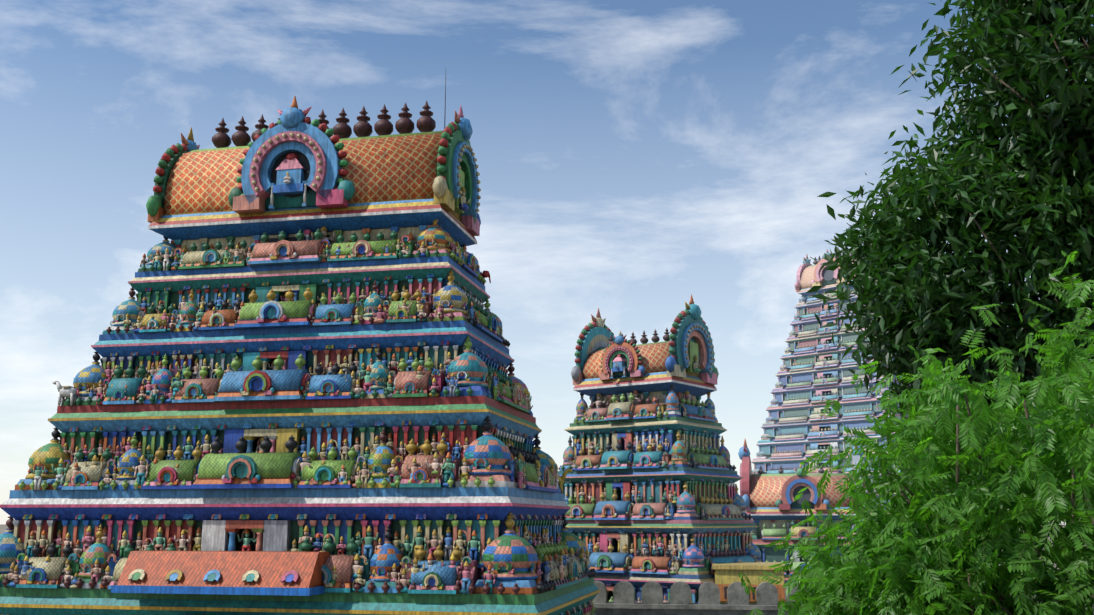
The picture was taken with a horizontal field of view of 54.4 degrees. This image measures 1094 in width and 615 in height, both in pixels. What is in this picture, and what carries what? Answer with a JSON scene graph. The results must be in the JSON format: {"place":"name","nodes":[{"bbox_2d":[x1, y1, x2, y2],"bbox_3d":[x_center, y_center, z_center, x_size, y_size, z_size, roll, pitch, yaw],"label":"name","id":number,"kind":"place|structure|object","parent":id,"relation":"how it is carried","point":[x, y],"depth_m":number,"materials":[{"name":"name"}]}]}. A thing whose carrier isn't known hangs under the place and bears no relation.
{"place":"outdoors","nodes":[
{"label":"outdoors","id":0,"kind":"place"},
{"bbox_2d":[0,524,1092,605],"bbox_3d":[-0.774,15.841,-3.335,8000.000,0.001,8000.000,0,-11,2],"label":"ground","id":1,"kind":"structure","parent":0,"point":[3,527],"depth_m":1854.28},
{"bbox_2d":[0,76,599,614],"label":"temple tower","id":2,"kind":"structure","parent":1,"relation":"on","point":[300,390],"depth_m":48.98,"materials":[{"name":"paint"}]},
{"bbox_2d":[557,294,760,602],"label":"temple tower","id":3,"kind":"structure","parent":1,"relation":"on","point":[650,490],"depth_m":72.77,"materials":[{"name":"paint"}]},
{"bbox_2d":[712,562,784,603],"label":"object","id":4,"kind":"object","parent":1,"relation":"on","point":[726,575],"depth_m":65.51,"materials":[{"name":"paint"}]},
{"bbox_2d":[738,439,864,595],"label":"gopuram","id":5,"kind":"structure","parent":1,"relation":"on","point":[774,510],"depth_m":94.51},
{"bbox_2d":[588,581,1093,614],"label":"enclosure wall","id":6,"kind":"structure","parent":1,"relation":"on","point":[652,603],"depth_m":63.43,"materials":[{"name":"stone"}]},
{"bbox_2d":[751,249,955,524],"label":"temple tower","id":7,"kind":"structure","parent":1,"relation":"on","point":[814,374],"depth_m":231.78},
{"bbox_2d":[0,0,1092,524],"label":"sky","id":8,"kind":"structure","parent":0,"point":[635,158],"materials":[{"name":"blue"}]},
{"bbox_2d":[739,250,1093,614],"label":"leafy bush","id":9,"kind":"object","parent":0,"point":[906,566],"depth_m":12.58,"materials":[{"name":"green plant"}]},
{"bbox_2d":[806,0,1093,523],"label":"broad tree","id":10,"kind":"object","parent":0,"point":[990,180],"depth_m":20.09,"materials":[{"name":"green plant"}]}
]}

